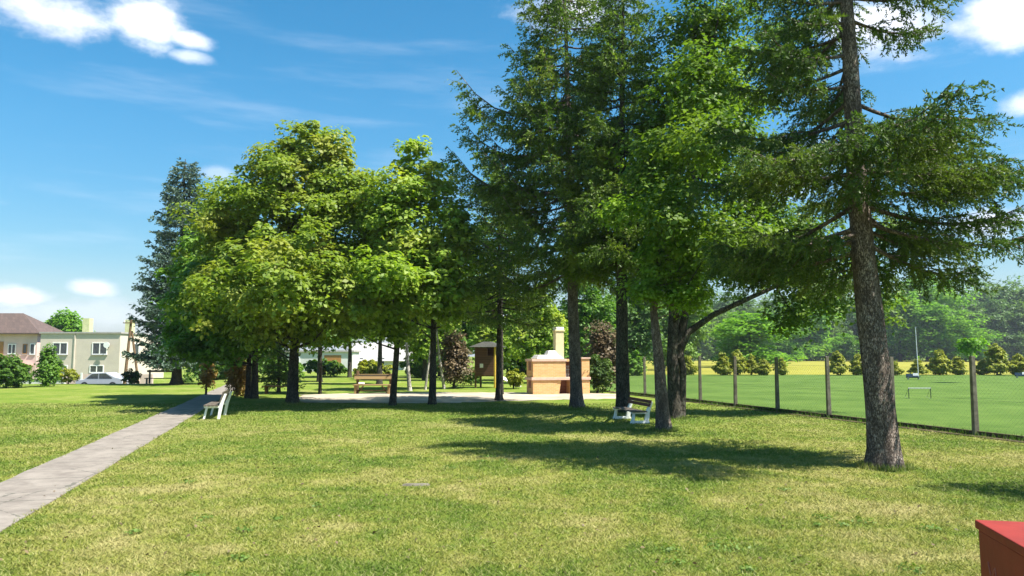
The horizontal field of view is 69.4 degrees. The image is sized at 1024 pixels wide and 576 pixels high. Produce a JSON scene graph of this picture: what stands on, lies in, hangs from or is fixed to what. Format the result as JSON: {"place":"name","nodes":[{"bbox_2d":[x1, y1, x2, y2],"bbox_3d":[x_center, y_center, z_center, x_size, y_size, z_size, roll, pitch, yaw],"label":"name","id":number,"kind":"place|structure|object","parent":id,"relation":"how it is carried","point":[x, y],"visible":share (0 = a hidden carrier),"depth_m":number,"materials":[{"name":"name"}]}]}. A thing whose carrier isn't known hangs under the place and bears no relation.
{"place":"outdoors","nodes":[
{"label":"outdoors","id":0,"kind":"place"},
{"bbox_2d":[0,313,62,377],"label":"pink house","id":1,"kind":"structure","parent":0,"point":[20,335],"depth_m":89.83,"materials":[{"name":"paint"}]},
{"bbox_2d":[32,373,153,383],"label":"garden wall","id":2,"kind":"structure","parent":0,"point":[142,380],"depth_m":73.49,"materials":[{"name":"white paint"}]},
{"bbox_2d":[39,318,163,377],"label":"cream house","id":3,"kind":"structure","parent":0,"point":[87,350],"depth_m":84.74,"materials":[{"name":"beige paint"}]},
{"bbox_2d":[52,342,67,354],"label":"window","id":4,"kind":"structure","parent":3,"relation":"in","point":[62,347],"depth_m":84.70,"materials":[{"name":"white glass"}]},
{"bbox_2d":[92,342,106,354],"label":"window","id":5,"kind":"structure","parent":3,"relation":"in","point":[98,348],"depth_m":84.68,"materials":[{"name":"white glass"}]},
{"bbox_2d":[75,372,128,383],"bbox_3d":[-35.187,7.998,63.864,4.070,1.438,1.745,0,-5,0],"label":"parked car","id":6,"kind":"object","parent":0,"point":[106,378],"visible":0.41,"depth_m":63.05,"materials":[{"name":"silver metal"}]},
{"bbox_2d":[352,343,412,369],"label":"grey roofed house","id":7,"kind":"structure","parent":0,"point":[368,353],"depth_m":100.94,"materials":[{"name":"clear paint"}]},
{"bbox_2d":[299,392,615,402],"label":"sandy ground","id":8,"kind":"structure","parent":0,"point":[444,397],"depth_m":33.88,"materials":[{"name":"beige sand"}]},
{"bbox_2d":[353,371,391,393],"bbox_3d":[-7.032,4.773,37.461,2.010,1.150,0.760,0,-5,0],"label":"timber bench","id":9,"kind":"object","parent":8,"relation":"on","point":[357,376],"visible":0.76,"depth_m":37.67,"materials":[{"name":"brown wood"}]},
{"bbox_2d":[461,166,517,393],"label":"broadleaf tree","id":10,"kind":"object","parent":8,"relation":"on","point":[493,283],"visible":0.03,"depth_m":37.02,"materials":[{"name":"green plant"}]},
{"bbox_2d":[525,327,590,393],"bbox_3d":[2.326,3.684,37.771,3.132,3.375,1.240,1,-5,-15],"label":"brick barbecue","id":11,"kind":"object","parent":8,"relation":"on","point":[548,372],"visible":0.81,"depth_m":37.19,"materials":[{"name":"brick"}]},
{"bbox_2d":[470,342,520,387],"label":"play tower","id":12,"kind":"structure","parent":0,"point":[485,361],"depth_m":44.11,"materials":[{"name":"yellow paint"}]},
{"bbox_2d":[0,357,1023,575],"bbox_3d":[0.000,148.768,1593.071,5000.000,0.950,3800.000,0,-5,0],"label":"lawn ground","id":13,"kind":"structure","parent":0,"point":[159,391],"depth_m":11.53,"materials":[{"name":"green plant"}]},
{"bbox_2d":[0,352,33,387],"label":"bush","id":14,"kind":"object","parent":13,"relation":"on","point":[15,370],"visible":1,"depth_m":43.92,"materials":[{"name":"green plant"}]},
{"bbox_2d":[30,343,61,386],"bbox_3d":[-29.189,4.896,46.404,1.764,3.012,1.685,2,-6,-23],"label":"conifer bush","id":15,"kind":"object","parent":13,"relation":"on","point":[47,370],"visible":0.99,"depth_m":46.17,"materials":[{"name":"green plant"}]},
{"bbox_2d":[58,368,79,383],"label":"bush","id":16,"kind":"object","parent":13,"relation":"on","point":[69,376],"visible":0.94,"depth_m":49.88,"materials":[{"name":"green plant"}]},
{"bbox_2d":[44,307,94,331],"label":"broadleaf tree","id":17,"kind":"object","parent":13,"relation":"on","point":[67,322],"visible":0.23,"depth_m":113.70,"materials":[{"name":"green plant"}]},
{"bbox_2d":[0,384,234,531],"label":"footpath","id":18,"kind":"structure","parent":13,"relation":"on","point":[21,494],"depth_m":12.92,"materials":[{"name":"concrete"}]},
{"bbox_2d":[120,368,141,383],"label":"bush","id":19,"kind":"object","parent":13,"relation":"on","point":[130,376],"visible":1,"depth_m":52.08,"materials":[{"name":"green plant"}]},
{"bbox_2d":[123,320,139,383],"bbox_3d":[-30.678,5.439,59.783,1.576,6.041,0.339,0,-5,0],"label":"utility pole","id":20,"kind":"object","parent":13,"relation":"on","point":[130,333],"visible":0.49,"depth_m":59.80,"materials":[{"name":"brown wood"}]},
{"bbox_2d":[121,157,218,384],"bbox_3d":[-22.593,-1.151,50.310,6.887,15.500,6.881,-5,-7,44],"label":"spruce tree","id":21,"kind":"object","parent":13,"relation":"on","point":[167,238],"visible":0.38,"depth_m":49.30,"materials":[{"name":"green plant"}]},
{"bbox_2d":[184,361,225,381],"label":"broadleaf tree","id":22,"kind":"object","parent":13,"relation":"on","point":[220,375],"visible":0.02,"depth_m":78.34,"materials":[{"name":"green plant"}]},
{"bbox_2d":[197,361,217,394],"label":"sapling","id":23,"kind":"object","parent":13,"relation":"on","point":[207,376],"visible":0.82,"depth_m":36.17,"materials":[{"name":"brown plant"}]},
{"bbox_2d":[147,217,279,398],"bbox_3d":[-12.838,0.566,32.524,5.516,8.825,8.043,2,-6,-24],"label":"broadleaf tree","id":24,"kind":"object","parent":13,"relation":"on","point":[224,347],"visible":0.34,"depth_m":31.49,"materials":[{"name":"green plant"}]},
{"bbox_2d":[203,389,231,418],"bbox_3d":[-9.169,3.611,23.084,0.650,0.832,1.900,1,-5,-15],"label":"park bench","id":25,"kind":"object","parent":13,"relation":"on","point":[226,395],"visible":0.99,"depth_m":22.38,"materials":[{"name":"white paint"}]},
{"bbox_2d":[223,357,251,396],"bbox_3d":[-13.085,4.218,35.296,1.465,2.598,1.368,0,-5,0],"label":"climbing bush","id":26,"kind":"object","parent":13,"relation":"on","point":[236,378],"visible":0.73,"depth_m":34.95,"materials":[{"name":"brown plant"}]},
{"bbox_2d":[190,179,284,397],"bbox_3d":[-12.148,0.073,33.749,5.190,10.031,3.961,0,-5,0],"label":"broadleaf tree","id":27,"kind":"object","parent":13,"relation":"on","point":[248,383],"visible":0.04,"depth_m":33.52,"materials":[{"name":"green plant"}]},
{"bbox_2d":[258,343,305,392],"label":"spruce tree","id":28,"kind":"object","parent":13,"relation":"on","point":[276,377],"visible":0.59,"depth_m":38.56,"materials":[{"name":"green plant"}]},
{"bbox_2d":[163,119,406,403],"bbox_3d":[-8.979,-1.238,29.007,9.651,11.775,11.843,0,-5,0],"label":"broadleaf tree","id":29,"kind":"object","parent":13,"relation":"on","point":[294,288],"visible":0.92,"depth_m":27.98,"materials":[{"name":"green plant"}]},
{"bbox_2d":[282,350,360,370],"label":"white outbuilding","id":30,"kind":"structure","parent":13,"relation":"on","point":[340,356],"depth_m":91.60,"materials":[{"name":"clear paint"}]},
{"bbox_2d":[302,358,347,376],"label":"bush","id":31,"kind":"object","parent":13,"relation":"on","point":[330,368],"visible":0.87,"depth_m":68.94,"materials":[{"name":"green plant"}]},
{"bbox_2d":[306,328,356,393],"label":"broadleaf tree","id":32,"kind":"object","parent":13,"relation":"on","point":[320,364],"visible":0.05,"depth_m":37.22,"materials":[{"name":"green plant"}]},
{"bbox_2d":[340,339,362,377],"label":"broadleaf tree","id":33,"kind":"object","parent":13,"relation":"on","point":[349,373],"visible":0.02,"depth_m":65.53,"materials":[{"name":"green plant"}]},
{"bbox_2d":[352,359,392,377],"bbox_3d":[-11.539,6.838,61.556,3.820,1.847,3.318,0,-5,0],"label":"bush","id":34,"kind":"object","parent":13,"relation":"on","point":[365,366],"visible":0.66,"depth_m":60.97,"materials":[{"name":"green plant"}]},
{"bbox_2d":[360,328,403,383],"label":"broadleaf tree","id":35,"kind":"object","parent":13,"relation":"on","point":[379,366],"visible":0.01,"depth_m":49.59,"materials":[{"name":"green plant"}]},
{"bbox_2d":[342,135,434,405],"bbox_3d":[-4.747,-0.858,27.178,3.714,10.704,5.374,0,-5,0],"label":"broadleaf tree","id":36,"kind":"object","parent":13,"relation":"on","point":[385,271],"visible":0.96,"depth_m":27.49,"materials":[{"name":"green plant"}]},
{"bbox_2d":[405,256,430,390],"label":"slender tree","id":37,"kind":"object","parent":13,"relation":"on","point":[409,386],"depth_m":40.39,"materials":[{"name":"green plant"}]},
{"bbox_2d":[399,355,437,377],"bbox_3d":[-8.201,6.913,65.509,3.610,2.359,3.207,-3,-6,28],"label":"bush","id":38,"kind":"object","parent":13,"relation":"on","point":[416,370],"visible":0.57,"depth_m":64.87,"materials":[{"name":"green plant"}]},
{"bbox_2d":[387,320,459,380],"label":"broadleaf tree","id":39,"kind":"object","parent":13,"relation":"on","point":[422,348],"visible":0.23,"depth_m":57.16,"materials":[{"name":"green plant"}]},
{"bbox_2d":[385,158,488,404],"bbox_3d":[-2.737,-0.367,28.104,4.217,9.874,3.676,5,-7,-42],"label":"broadleaf tree","id":40,"kind":"object","parent":13,"relation":"on","point":[445,295],"visible":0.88,"depth_m":27.79,"materials":[{"name":"green plant"}]},
{"bbox_2d":[427,268,473,388],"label":"birch tree","id":41,"kind":"object","parent":13,"relation":"on","point":[440,364],"visible":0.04,"depth_m":42.89,"materials":[{"name":"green plant"}]},
{"bbox_2d":[436,329,474,388],"bbox_3d":[-3.415,4.329,43.604,2.454,3.849,2.512,0,-5,0],"label":"withered bush","id":42,"kind":"object","parent":13,"relation":"on","point":[455,368],"visible":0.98,"depth_m":43.18,"materials":[{"name":"brown plant"}]},
{"bbox_2d":[442,270,484,357],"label":"broadleaf tree","id":43,"kind":"object","parent":13,"relation":"on","point":[464,332],"visible":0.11,"depth_m":63.31,"materials":[{"name":"green plant"}]},
{"bbox_2d":[465,274,530,366],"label":"broadleaf tree","id":44,"kind":"object","parent":13,"relation":"on","point":[487,334],"visible":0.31,"depth_m":57.23,"materials":[{"name":"green plant"}]},
{"bbox_2d":[457,183,564,400],"bbox_3d":[-0.551,0.108,32.321,5.082,9.700,5.521,4,-7,-38],"label":"spruce tree","id":45,"kind":"object","parent":13,"relation":"on","point":[519,304],"visible":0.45,"depth_m":31.69,"materials":[{"name":"green plant"}]},
{"bbox_2d":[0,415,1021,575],"bbox_3d":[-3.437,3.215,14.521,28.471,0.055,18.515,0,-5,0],"label":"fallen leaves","id":46,"kind":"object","parent":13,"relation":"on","point":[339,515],"visible":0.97,"depth_m":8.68,"materials":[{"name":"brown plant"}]},
{"bbox_2d":[503,354,526,375],"bbox_3d":[0.369,6.528,61.638,2.988,2.587,2.946,0,-5,0],"label":"bush","id":47,"kind":"object","parent":13,"relation":"on","point":[520,366],"visible":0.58,"depth_m":60.89,"materials":[{"name":"green plant"}]},
{"bbox_2d":[505,369,526,388],"bbox_3d":[0.104,5.294,42.821,1.207,1.293,1.308,4,-7,-40],"label":"bush","id":48,"kind":"object","parent":13,"relation":"on","point":[514,378],"visible":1,"depth_m":42.63,"materials":[{"name":"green plant"}]},
{"bbox_2d":[90,435,941,575],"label":"clover","id":49,"kind":"object","parent":13,"relation":"on","point":[749,567],"visible":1,"depth_m":7.86,"materials":[{"name":"green plant"}]},
{"bbox_2d":[503,282,568,369],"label":"broadleaf tree","id":50,"kind":"object","parent":13,"relation":"on","point":[531,345],"visible":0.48,"depth_m":51.26,"materials":[{"name":"green plant"}]},
{"bbox_2d":[428,0,667,408],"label":"spruce tree","id":51,"kind":"object","parent":13,"relation":"on","point":[544,144],"visible":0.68,"depth_m":27.35,"materials":[{"name":"green plant"}]},
{"bbox_2d":[581,319,615,390],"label":"withered conifer","id":52,"kind":"object","parent":13,"relation":"on","point":[603,337],"visible":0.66,"depth_m":39.55,"materials":[{"name":"brown plant"}]},
{"bbox_2d":[588,354,613,392],"bbox_3d":[4.368,4.571,38.249,1.807,2.352,1.776,0,-5,0],"label":"shrub","id":53,"kind":"object","parent":13,"relation":"on","point":[600,375],"visible":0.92,"depth_m":37.98,"materials":[{"name":"green plant"}]},
{"bbox_2d":[539,0,703,413],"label":"spruce tree","id":54,"kind":"object","parent":13,"relation":"on","point":[596,157],"visible":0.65,"depth_m":24.98,"materials":[{"name":"green plant"}]},
{"bbox_2d":[612,397,652,423],"bbox_3d":[3.531,3.577,21.733,0.673,0.654,1.900,1,-5,-10],"label":"park bench","id":55,"kind":"object","parent":13,"relation":"on","point":[629,410],"visible":1,"depth_m":21.45,"materials":[{"name":"white paint"}]},
{"bbox_2d":[602,274,668,374],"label":"broadleaf tree","id":56,"kind":"object","parent":13,"relation":"on","point":[639,331],"visible":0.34,"depth_m":73.83,"materials":[{"name":"green plant"}]},
{"bbox_2d":[628,349,647,375],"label":"bush","id":57,"kind":"object","parent":13,"relation":"on","point":[634,360],"visible":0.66,"depth_m":71.00,"materials":[{"name":"green plant"}]},
{"bbox_2d":[591,190,733,430],"bbox_3d":[3.957,0.592,19.176,3.794,6.353,2.347,0,-5,0],"label":"broadleaf tree","id":58,"kind":"object","parent":13,"relation":"on","point":[656,270],"visible":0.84,"depth_m":19.02,"materials":[{"name":"green plant"}]},
{"bbox_2d":[684,310,716,360],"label":"woodland tree","id":59,"kind":"object","parent":13,"relation":"on","point":[708,348],"visible":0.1,"depth_m":294.77,"materials":[{"name":"green plant"}]},
{"bbox_2d":[691,311,717,359],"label":"woodland tree","id":60,"kind":"object","parent":13,"relation":"on","point":[710,339],"visible":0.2,"depth_m":295.52,"materials":[{"name":"green plant"}]},
{"bbox_2d":[707,309,732,357],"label":"woodland tree","id":61,"kind":"object","parent":13,"relation":"on","point":[723,316],"visible":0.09,"depth_m":299.63,"materials":[{"name":"green plant"}]},
{"bbox_2d":[708,288,747,354],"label":"woodland tree","id":62,"kind":"object","parent":13,"relation":"on","point":[722,304],"visible":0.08,"depth_m":316.73,"materials":[{"name":"green plant"}]},
{"bbox_2d":[728,285,757,316],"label":"woodland tree","id":63,"kind":"object","parent":13,"relation":"on","point":[746,305],"visible":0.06,"depth_m":316.80,"materials":[{"name":"green plant"}]},
{"bbox_2d":[603,0,922,418],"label":"broadleaf tree","id":64,"kind":"object","parent":13,"relation":"on","point":[705,74],"visible":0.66,"depth_m":20.92,"materials":[{"name":"green plant"}]},
{"bbox_2d":[603,391,1023,442],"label":"soil strip","id":65,"kind":"object","parent":13,"relation":"on","point":[849,420],"visible":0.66,"depth_m":21.75,"materials":[{"name":"brown soil"}]},
{"bbox_2d":[630,391,1023,440],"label":"weeds","id":66,"kind":"object","parent":65,"relation":"on","point":[936,428],"visible":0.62,"depth_m":22.58,"materials":[{"name":"green plant"}]},
{"bbox_2d":[629,356,1023,440],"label":"wire fence","id":67,"kind":"object","parent":13,"relation":"on","point":[974,415],"visible":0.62,"depth_m":22.74,"materials":[{"name":"metal"}]},
{"bbox_2d":[818,312,858,360],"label":"woodland tree","id":68,"kind":"object","parent":13,"relation":"on","point":[845,331],"visible":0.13,"depth_m":295.43,"materials":[{"name":"green plant"}]},
{"bbox_2d":[839,301,859,352],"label":"woodland tree","id":69,"kind":"object","parent":13,"relation":"on","point":[852,317],"visible":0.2,"depth_m":298.82,"materials":[{"name":"green plant"}]},
{"bbox_2d":[679,0,1023,469],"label":"spruce tree","id":70,"kind":"object","parent":13,"relation":"on","point":[933,165],"visible":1,"depth_m":12.92,"materials":[{"name":"green plant"}]},
{"bbox_2d":[945,295,996,359],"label":"woodland tree","id":71,"kind":"object","parent":13,"relation":"on","point":[975,311],"visible":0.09,"depth_m":295.72,"materials":[{"name":"green plant"}]},
{"bbox_2d":[957,281,1000,308],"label":"woodland tree","id":72,"kind":"object","parent":13,"relation":"on","point":[984,295],"visible":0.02,"depth_m":342.04,"materials":[{"name":"green plant"}]},
{"bbox_2d":[978,293,1014,359],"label":"woodland tree","id":73,"kind":"object","parent":13,"relation":"on","point":[995,327],"visible":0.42,"depth_m":296.75,"materials":[{"name":"green plant"}]},
{"bbox_2d":[975,297,1023,360],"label":"woodland tree","id":74,"kind":"object","parent":13,"relation":"on","point":[1016,338],"visible":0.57,"depth_m":295.54,"materials":[{"name":"green plant"}]},
{"bbox_2d":[975,520,1023,575],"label":"red cabinet","id":75,"kind":"object","parent":13,"relation":"on","point":[1001,544],"visible":1,"depth_m":3.91,"materials":[{"name":"paint"}]},
{"bbox_2d":[979,279,1023,359],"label":"woodland tree","id":76,"kind":"object","parent":13,"relation":"on","point":[1007,295],"visible":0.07,"depth_m":318.19,"materials":[{"name":"green plant"}]},
{"bbox_2d":[1000,275,1023,359],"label":"woodland tree","id":77,"kind":"object","parent":13,"relation":"on","point":[1017,284],"visible":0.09,"depth_m":318.92,"materials":[{"name":"green plant"}]},
{"bbox_2d":[1002,299,1023,360],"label":"woodland tree","id":78,"kind":"object","parent":13,"relation":"on","point":[1019,304],"visible":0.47,"depth_m":297.86,"materials":[{"name":"green plant"}]},
{"bbox_2d":[0,0,1023,356],"label":"sky","id":79,"kind":"structure","parent":0,"point":[99,99],"materials":[{"name":"blue"}]},
{"bbox_2d":[281,401,914,471],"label":"tall grass","id":80,"kind":"structure","parent":0,"point":[860,464],"depth_m":12.64,"materials":[{"name":"green plant"}]},
{"bbox_2d":[525,375,1023,435],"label":"playing field ground","id":81,"kind":"structure","parent":0,"point":[961,406],"depth_m":35.67,"materials":[{"name":"green plant"}]},
{"bbox_2d":[551,277,615,356],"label":"broadleaf tree","id":82,"kind":"object","parent":81,"relation":"on","point":[589,308],"visible":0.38,"depth_m":59.37,"materials":[{"name":"green plant"}]},
{"bbox_2d":[679,355,697,374],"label":"golden conifer","id":83,"kind":"object","parent":81,"relation":"on","point":[693,369],"visible":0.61,"depth_m":73.51,"materials":[{"name":"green plant"}]},
{"bbox_2d":[711,352,732,374],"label":"golden conifer","id":84,"kind":"object","parent":81,"relation":"on","point":[720,367],"visible":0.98,"depth_m":72.73,"materials":[{"name":"green plant"}]},
{"bbox_2d":[727,349,750,374],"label":"golden conifer","id":85,"kind":"object","parent":81,"relation":"on","point":[740,361],"visible":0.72,"depth_m":73.09,"materials":[{"name":"green plant"}]},
{"bbox_2d":[744,354,757,374],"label":"golden conifer","id":86,"kind":"object","parent":81,"relation":"on","point":[750,360],"visible":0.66,"depth_m":73.72,"materials":[{"name":"green plant"}]},
{"bbox_2d":[754,358,771,374],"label":"golden conifer","id":87,"kind":"object","parent":81,"relation":"on","point":[762,370],"visible":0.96,"depth_m":72.42,"materials":[{"name":"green plant"}]},
{"bbox_2d":[772,357,789,374],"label":"golden conifer","id":88,"kind":"object","parent":81,"relation":"on","point":[782,366],"visible":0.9,"depth_m":72.80,"materials":[{"name":"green plant"}]},
{"bbox_2d":[829,350,850,374],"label":"golden conifer","id":89,"kind":"object","parent":81,"relation":"on","point":[837,359],"visible":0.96,"depth_m":72.54,"materials":[{"name":"green plant"}]},
{"bbox_2d":[849,353,861,374],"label":"golden conifer","id":90,"kind":"object","parent":81,"relation":"on","point":[855,362],"visible":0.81,"depth_m":72.72,"materials":[{"name":"green plant"}]},
{"bbox_2d":[906,359,930,374],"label":"golden conifer","id":91,"kind":"object","parent":81,"relation":"on","point":[920,369],"visible":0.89,"depth_m":73.03,"materials":[{"name":"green plant"}]},
{"bbox_2d":[925,349,952,374],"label":"golden conifer","id":92,"kind":"object","parent":81,"relation":"on","point":[939,361],"visible":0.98,"depth_m":73.39,"materials":[{"name":"green plant"}]},
{"bbox_2d":[947,356,968,374],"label":"golden conifer","id":93,"kind":"object","parent":81,"relation":"on","point":[958,363],"visible":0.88,"depth_m":74.06,"materials":[{"name":"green plant"}]},
{"bbox_2d":[953,336,990,357],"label":"tree","id":94,"kind":"object","parent":81,"relation":"on","point":[969,346],"visible":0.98,"depth_m":52.47,"materials":[{"name":"green plant"}]},
{"bbox_2d":[981,343,1015,374],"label":"golden conifer","id":95,"kind":"object","parent":81,"relation":"on","point":[996,362],"visible":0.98,"depth_m":73.02,"materials":[{"name":"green plant"}]},
{"bbox_2d":[1006,353,1023,374],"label":"golden conifer","id":96,"kind":"object","parent":81,"relation":"on","point":[1017,362],"visible":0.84,"depth_m":73.19,"materials":[{"name":"green plant"}]},
{"bbox_2d":[646,361,1013,374],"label":"wheat field ground","id":97,"kind":"structure","parent":0,"point":[808,367],"depth_m":112.57,"materials":[{"name":"yellow plant"}]},
{"bbox_2d":[646,278,714,362],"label":"broadleaf tree","id":98,"kind":"object","parent":97,"relation":"on","point":[698,334],"visible":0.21,"depth_m":98.67,"materials":[{"name":"green plant"}]},
{"bbox_2d":[708,317,757,362],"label":"woodland tree","id":99,"kind":"object","parent":97,"relation":"on","point":[714,334],"visible":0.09,"depth_m":138.92,"materials":[{"name":"green plant"}]},
{"bbox_2d":[708,311,807,365],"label":"woodland tree","id":100,"kind":"object","parent":97,"relation":"on","point":[744,344],"visible":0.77,"depth_m":122.98,"materials":[{"name":"green plant"}]},
{"bbox_2d":[760,318,813,361],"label":"woodland tree","id":101,"kind":"object","parent":97,"relation":"on","point":[790,351],"visible":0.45,"depth_m":245.70,"materials":[{"name":"green plant"}]},
{"bbox_2d":[755,303,843,360],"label":"woodland tree","id":102,"kind":"object","parent":97,"relation":"on","point":[815,347],"visible":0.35,"depth_m":279.61,"materials":[{"name":"green plant"}]},
{"bbox_2d":[826,332,859,360],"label":"woodland tree","id":103,"kind":"object","parent":97,"relation":"on","point":[841,344],"visible":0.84,"depth_m":262.94,"materials":[{"name":"green plant"}]},
{"bbox_2d":[850,291,935,361],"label":"woodland tree","id":104,"kind":"object","parent":97,"relation":"on","point":[898,350],"visible":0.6,"depth_m":245.51,"materials":[{"name":"green plant"}]},
{"bbox_2d":[896,272,981,360],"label":"woodland tree","id":105,"kind":"object","parent":97,"relation":"on","point":[952,302],"visible":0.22,"depth_m":265.21,"materials":[{"name":"green plant"}]},
{"bbox_2d":[906,301,988,361],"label":"woodland tree","id":106,"kind":"object","parent":97,"relation":"on","point":[935,321],"visible":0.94,"depth_m":236.31,"materials":[{"name":"green plant"}]},
{"bbox_2d":[941,324,1008,361],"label":"woodland tree","id":107,"kind":"object","parent":97,"relation":"on","point":[977,333],"visible":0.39,"depth_m":239.07,"materials":[{"name":"green plant"}]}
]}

